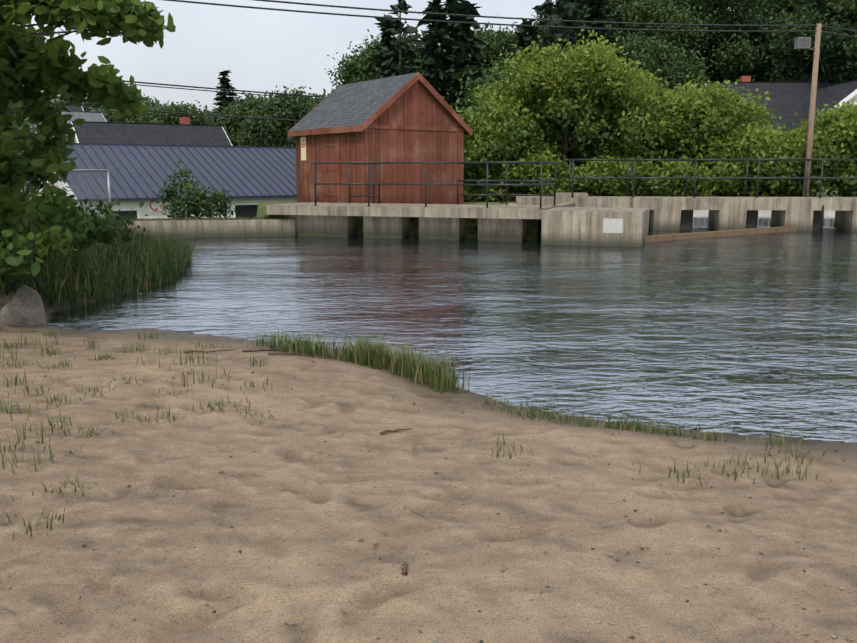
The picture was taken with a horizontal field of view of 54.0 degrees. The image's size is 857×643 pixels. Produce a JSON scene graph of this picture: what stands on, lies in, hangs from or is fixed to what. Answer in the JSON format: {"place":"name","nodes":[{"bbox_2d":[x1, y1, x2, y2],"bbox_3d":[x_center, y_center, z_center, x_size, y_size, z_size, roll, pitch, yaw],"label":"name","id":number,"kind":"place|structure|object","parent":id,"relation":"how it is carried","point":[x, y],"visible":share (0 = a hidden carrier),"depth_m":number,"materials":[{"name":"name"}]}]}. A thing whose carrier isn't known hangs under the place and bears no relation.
{"place":"outdoors","nodes":[
{"label":"outdoors","id":0,"kind":"place"},
{"bbox_2d":[70,117,231,145],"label":"house roof","id":1,"kind":"structure","parent":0,"point":[184,132],"depth_m":57.38,"materials":[{"name":"grey"}]},
{"bbox_2d":[13,0,730,112],"label":"sky","id":2,"kind":"structure","parent":0,"point":[264,50],"materials":[{"name":"white"}]},
{"bbox_2d":[0,184,856,642],"bbox_3d":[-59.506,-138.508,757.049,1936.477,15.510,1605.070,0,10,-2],"label":"ground","id":3,"kind":"structure","parent":0,"point":[272,580],"depth_m":3.71,"materials":[{"name":"beige sand"}]},
{"bbox_2d":[0,284,45,326],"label":"bank rock","id":4,"kind":"object","parent":3,"relation":"on","point":[23,306],"visible":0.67,"depth_m":8.93,"materials":[{"name":"grey stone"}]},
{"bbox_2d":[14,111,106,180],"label":"house roof","id":5,"kind":"structure","parent":3,"relation":"on","point":[93,116],"depth_m":78.19,"materials":[{"name":"white"}]},
{"bbox_2d":[50,104,83,110],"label":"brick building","id":6,"kind":"structure","parent":3,"relation":"on","point":[73,108],"depth_m":90.61,"materials":[{"name":"grey"}]},
{"bbox_2d":[54,169,112,223],"bbox_3d":[-7.784,-2.656,18.747,0.058,1.450,1.780,5,11,27],"label":"soccer goal","id":7,"kind":"object","parent":3,"relation":"on","point":[95,171],"visible":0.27,"depth_m":19.02,"materials":[{"name":"metal"}]},
{"bbox_2d":[15,126,155,244],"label":"bank shrubs","id":8,"kind":"object","parent":3,"relation":"on","point":[106,212],"visible":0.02,"depth_m":14.29,"materials":[{"name":"green plant"}]},
{"bbox_2d":[0,0,175,285],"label":"tree lobes","id":9,"kind":"object","parent":3,"relation":"on","point":[134,21],"depth_m":8.29,"materials":[{"name":"green plant"}]},
{"bbox_2d":[0,189,202,309],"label":"bank reeds","id":10,"kind":"object","parent":3,"relation":"on","point":[132,264],"visible":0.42,"depth_m":11.74,"materials":[{"name":"green plant"}]},
{"bbox_2d":[24,143,296,218],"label":"house","id":11,"kind":"structure","parent":3,"relation":"on","point":[250,178],"depth_m":39.65,"materials":[{"name":"white"}]},
{"bbox_2d":[9,84,332,146],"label":"trees","id":12,"kind":"object","parent":3,"relation":"on","point":[254,132],"visible":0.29,"depth_m":77.33,"materials":[{"name":"green plant"}]},
{"bbox_2d":[116,215,269,220],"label":"lawn","id":13,"kind":"structure","parent":3,"relation":"on","point":[202,218],"depth_m":21.60,"materials":[{"name":"green plant"}]},
{"bbox_2d":[152,161,239,218],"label":"wall shrubs","id":14,"kind":"object","parent":3,"relation":"on","point":[195,210],"depth_m":24.37,"materials":[{"name":"green plant"}]},
{"bbox_2d":[212,70,237,123],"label":"conifer","id":15,"kind":"object","parent":3,"relation":"on","point":[223,98],"depth_m":90.94,"materials":[{"name":"green plant"}]},
{"bbox_2d":[183,348,412,575],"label":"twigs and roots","id":16,"kind":"object","parent":3,"relation":"on","point":[404,570],"visible":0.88,"depth_m":7.14,"materials":[{"name":"brown wood"}]},
{"bbox_2d":[320,29,417,98],"bbox_3d":[-3.907,-13.004,58.291,8.168,13.248,8.363,0,10,-2],"label":"tree","id":17,"kind":"object","parent":3,"relation":"on","point":[346,70],"depth_m":56.70,"materials":[{"name":"green plant"}]},
{"bbox_2d":[287,72,471,203],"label":"shed","id":18,"kind":"structure","parent":3,"relation":"on","point":[413,117],"depth_m":24.54,"materials":[{"name":"red painted wood"},{"name":"shingle"}]},
{"bbox_2d":[371,14,404,78],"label":"conifer","id":19,"kind":"object","parent":3,"relation":"on","point":[386,38],"depth_m":52.47,"materials":[{"name":"green plant"}]},
{"bbox_2d":[345,22,432,82],"bbox_3d":[-1.756,-12.827,56.280,9.087,13.651,8.762,0,10,-2],"label":"tree","id":20,"kind":"object","parent":3,"relation":"on","point":[372,51],"visible":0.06,"depth_m":54.84,"materials":[{"name":"green plant"}]},
{"bbox_2d":[374,0,424,77],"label":"conifer","id":21,"kind":"object","parent":3,"relation":"on","point":[394,24],"depth_m":49.62,"materials":[{"name":"green plant"}]},
{"bbox_2d":[0,326,825,538],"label":"shore grass","id":22,"kind":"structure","parent":3,"relation":"on","point":[373,356],"depth_m":6.30,"materials":[{"name":"green plant"}]},
{"bbox_2d":[0,327,856,642],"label":"pebbles","id":23,"kind":"object","parent":3,"relation":"on","point":[404,507],"visible":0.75,"depth_m":3.66,"materials":[{"name":"stone"}]},
{"bbox_2d":[379,63,488,110],"bbox_3d":[1.047,-9.902,49.136,9.760,10.473,9.522,0,10,-2],"label":"tree","id":24,"kind":"object","parent":3,"relation":"on","point":[444,96],"depth_m":46.33,"materials":[{"name":"green plant"}]},
{"bbox_2d":[413,0,455,104],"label":"conifer","id":25,"kind":"object","parent":3,"relation":"on","point":[438,30],"depth_m":45.76,"materials":[{"name":"green plant"}]},
{"bbox_2d":[438,0,470,81],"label":"conifer","id":26,"kind":"object","parent":3,"relation":"on","point":[454,34],"depth_m":47.58,"materials":[{"name":"green plant"}]},
{"bbox_2d":[443,0,486,113],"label":"conifer","id":27,"kind":"object","parent":3,"relation":"on","point":[472,47],"depth_m":44.90,"materials":[{"name":"green plant"}]},
{"bbox_2d":[109,193,856,246],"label":"dam","id":28,"kind":"structure","parent":3,"relation":"on","point":[584,219],"depth_m":21.54,"materials":[{"name":"concrete"}]},
{"bbox_2d":[313,159,856,208],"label":"railings","id":29,"kind":"object","parent":28,"relation":"on","point":[529,162],"visible":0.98,"depth_m":22.72,"materials":[{"name":"black metal"}]},
{"bbox_2d":[645,226,795,241],"bbox_3d":[8.062,-2.273,22.238,7.430,0.280,0.240,-7,12,-36],"label":"timber boom","id":30,"kind":"object","parent":28,"relation":"on","point":[678,236],"visible":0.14,"depth_m":21.66,"materials":[{"name":"brown wood"}]},
{"bbox_2d":[463,145,505,201],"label":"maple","id":31,"kind":"object","parent":3,"relation":"on","point":[469,199],"depth_m":34.09,"materials":[{"name":"green plant"}]},
{"bbox_2d":[443,14,541,72],"bbox_3d":[4.596,-16.570,62.186,9.219,11.806,9.123,0,10,-2],"label":"tree","id":32,"kind":"object","parent":3,"relation":"on","point":[497,41],"visible":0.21,"depth_m":59.71,"materials":[{"name":"green plant"}]},
{"bbox_2d":[447,47,568,164],"bbox_3d":[5.158,-10.382,45.067,9.319,7.409,10.114,0,10,-2],"label":"tree","id":33,"kind":"object","parent":3,"relation":"on","point":[492,76],"depth_m":43.23,"materials":[{"name":"green plant"}]},
{"bbox_2d":[451,91,565,202],"bbox_3d":[2.625,-6.515,33.644,5.750,5.338,5.680,0,10,-2],"label":"bush","id":34,"kind":"object","parent":3,"relation":"on","point":[501,129],"depth_m":32.14,"materials":[{"name":"green plant"}]},
{"bbox_2d":[465,75,571,167],"bbox_3d":[4.527,-8.488,37.000,7.312,5.968,6.858,0,10,-2],"label":"tree","id":35,"kind":"object","parent":3,"relation":"on","point":[538,120],"visible":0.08,"depth_m":35.34,"materials":[{"name":"green plant"}]},
{"bbox_2d":[509,17,541,64],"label":"conifer","id":36,"kind":"object","parent":3,"relation":"on","point":[524,37],"visible":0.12,"depth_m":46.86,"materials":[{"name":"green plant"}]},
{"bbox_2d":[532,0,584,54],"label":"conifer","id":37,"kind":"object","parent":3,"relation":"on","point":[567,9],"depth_m":47.79,"materials":[{"name":"green plant"}]},
{"bbox_2d":[551,0,589,50],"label":"conifer","id":38,"kind":"object","parent":3,"relation":"on","point":[578,14],"visible":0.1,"depth_m":50.52,"materials":[{"name":"green plant"}]},
{"bbox_2d":[529,0,621,49],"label":"tree","id":39,"kind":"object","parent":3,"relation":"on","point":[545,43],"visible":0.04,"depth_m":79.24,"materials":[{"name":"green plant"}]},
{"bbox_2d":[469,27,682,169],"bbox_3d":[5.864,-8.347,34.418,8.368,6.606,7.544,0,10,-2],"label":"tree","id":40,"kind":"object","parent":3,"relation":"on","point":[571,71],"depth_m":32.57,"materials":[{"name":"green plant"}]},
{"bbox_2d":[580,0,623,78],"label":"conifer","id":41,"kind":"object","parent":3,"relation":"on","point":[598,14],"depth_m":53.43,"materials":[{"name":"green plant"}]},
{"bbox_2d":[474,144,748,202],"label":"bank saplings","id":42,"kind":"object","parent":3,"relation":"on","point":[657,187],"depth_m":32.28,"materials":[{"name":"green plant"}]},
{"bbox_2d":[548,64,691,192],"bbox_3d":[8.075,-8.140,35.890,6.685,5.782,6.627,0,10,-2],"label":"bush","id":43,"kind":"object","parent":3,"relation":"on","point":[633,152],"depth_m":34.15,"materials":[{"name":"green plant"}]},
{"bbox_2d":[604,0,642,40],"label":"tree","id":44,"kind":"object","parent":3,"relation":"on","point":[612,12],"depth_m":60.58,"materials":[{"name":"green plant"}]},
{"bbox_2d":[581,0,718,61],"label":"tree","id":45,"kind":"object","parent":3,"relation":"on","point":[649,11],"visible":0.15,"depth_m":60.13,"materials":[{"name":"green plant"}]},
{"bbox_2d":[608,75,711,195],"bbox_3d":[10.035,-7.646,36.273,6.547,5.391,6.654,0,10,-2],"label":"bush","id":46,"kind":"object","parent":3,"relation":"on","point":[666,92],"visible":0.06,"depth_m":34.74,"materials":[{"name":"green plant"}]},
{"bbox_2d":[611,24,717,94],"bbox_3d":[15.152,-15.583,58.925,10.408,8.917,10.115,0,10,-2],"label":"tree","id":47,"kind":"object","parent":3,"relation":"on","point":[677,67],"visible":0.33,"depth_m":56.17,"materials":[{"name":"green plant"}]},
{"bbox_2d":[628,76,781,196],"bbox_3d":[11.417,-6.865,34.773,6.530,5.970,6.771,0,10,-2],"label":"bush","id":48,"kind":"object","parent":3,"relation":"on","point":[709,111],"depth_m":33.04,"materials":[{"name":"green plant"}]},
{"bbox_2d":[665,0,793,82],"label":"tree","id":49,"kind":"object","parent":3,"relation":"on","point":[744,52],"depth_m":63.62,"materials":[{"name":"green plant"}]},
{"bbox_2d":[682,109,820,196],"bbox_3d":[12.492,-6.340,33.108,5.382,3.813,4.788,0,10,-2],"label":"bush","id":50,"kind":"object","parent":3,"relation":"on","point":[747,142],"depth_m":31.91,"materials":[{"name":"green plant"}]},
{"bbox_2d":[695,0,825,81],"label":"tree","id":51,"kind":"object","parent":3,"relation":"on","point":[795,12],"depth_m":67.03,"materials":[{"name":"green plant"}]},
{"bbox_2d":[704,76,840,132],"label":"house","id":52,"kind":"structure","parent":3,"relation":"on","point":[787,101],"depth_m":54.99,"materials":[{"name":"grey"}]},
{"bbox_2d":[724,0,856,81],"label":"tree","id":53,"kind":"object","parent":3,"relation":"on","point":[769,75],"depth_m":66.52,"materials":[{"name":"green plant"}]},
{"bbox_2d":[730,122,853,196],"bbox_3d":[13.864,-6.015,33.573,5.628,3.737,4.823,0,10,-2],"label":"bush","id":54,"kind":"object","parent":3,"relation":"on","point":[800,143],"depth_m":32.10,"materials":[{"name":"green plant"}]},
{"bbox_2d":[794,23,821,196],"bbox_3d":[13.788,-7.431,30.954,1.006,6.778,0.360,-2,10,-9],"label":"utility pole","id":55,"kind":"object","parent":3,"relation":"on","point":[802,42],"visible":0.83,"depth_m":30.83,"materials":[{"name":"brown wood"}]},
{"bbox_2d":[51,0,856,120],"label":"power lines","id":56,"kind":"object","parent":55,"relation":"hanging from","point":[436,21],"visible":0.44,"depth_m":27.93,"materials":[{"name":"black metal"}]},
{"bbox_2d":[760,0,856,83],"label":"tree","id":57,"kind":"object","parent":3,"relation":"on","point":[840,51],"depth_m":55.34,"materials":[{"name":"green plant"}]},
{"bbox_2d":[782,79,856,132],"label":"house","id":58,"kind":"structure","parent":3,"relation":"on","point":[846,91],"depth_m":51.28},
{"bbox_2d":[783,100,856,196],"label":"bush","id":59,"kind":"object","parent":3,"relation":"on","point":[840,122],"depth_m":32.06,"materials":[{"name":"green plant"}]},
{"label":"tree line","id":60,"kind":"object","parent":3,"relation":"on","visible":0},
{"bbox_2d":[50,12,727,124],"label":"tree line","id":61,"kind":"object","parent":60,"relation":"attached to","point":[148,103],"visible":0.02,"depth_m":136.07,"materials":[{"name":"green plant"}]},
{"bbox_2d":[46,228,856,442],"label":"pond water","id":62,"kind":"structure","parent":0,"point":[751,334],"depth_m":9.95,"materials":[{"name":"grey liquid"}]},
{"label":"tree wood","id":63,"kind":"object","parent":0,"visible":0},
{"bbox_2d":[3,16,34,124],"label":"tree","id":64,"kind":"object","parent":63,"relation":"attached to","point":[11,51],"visible":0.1,"depth_m":7.62,"materials":[{"name":"green plant"}]}
]}

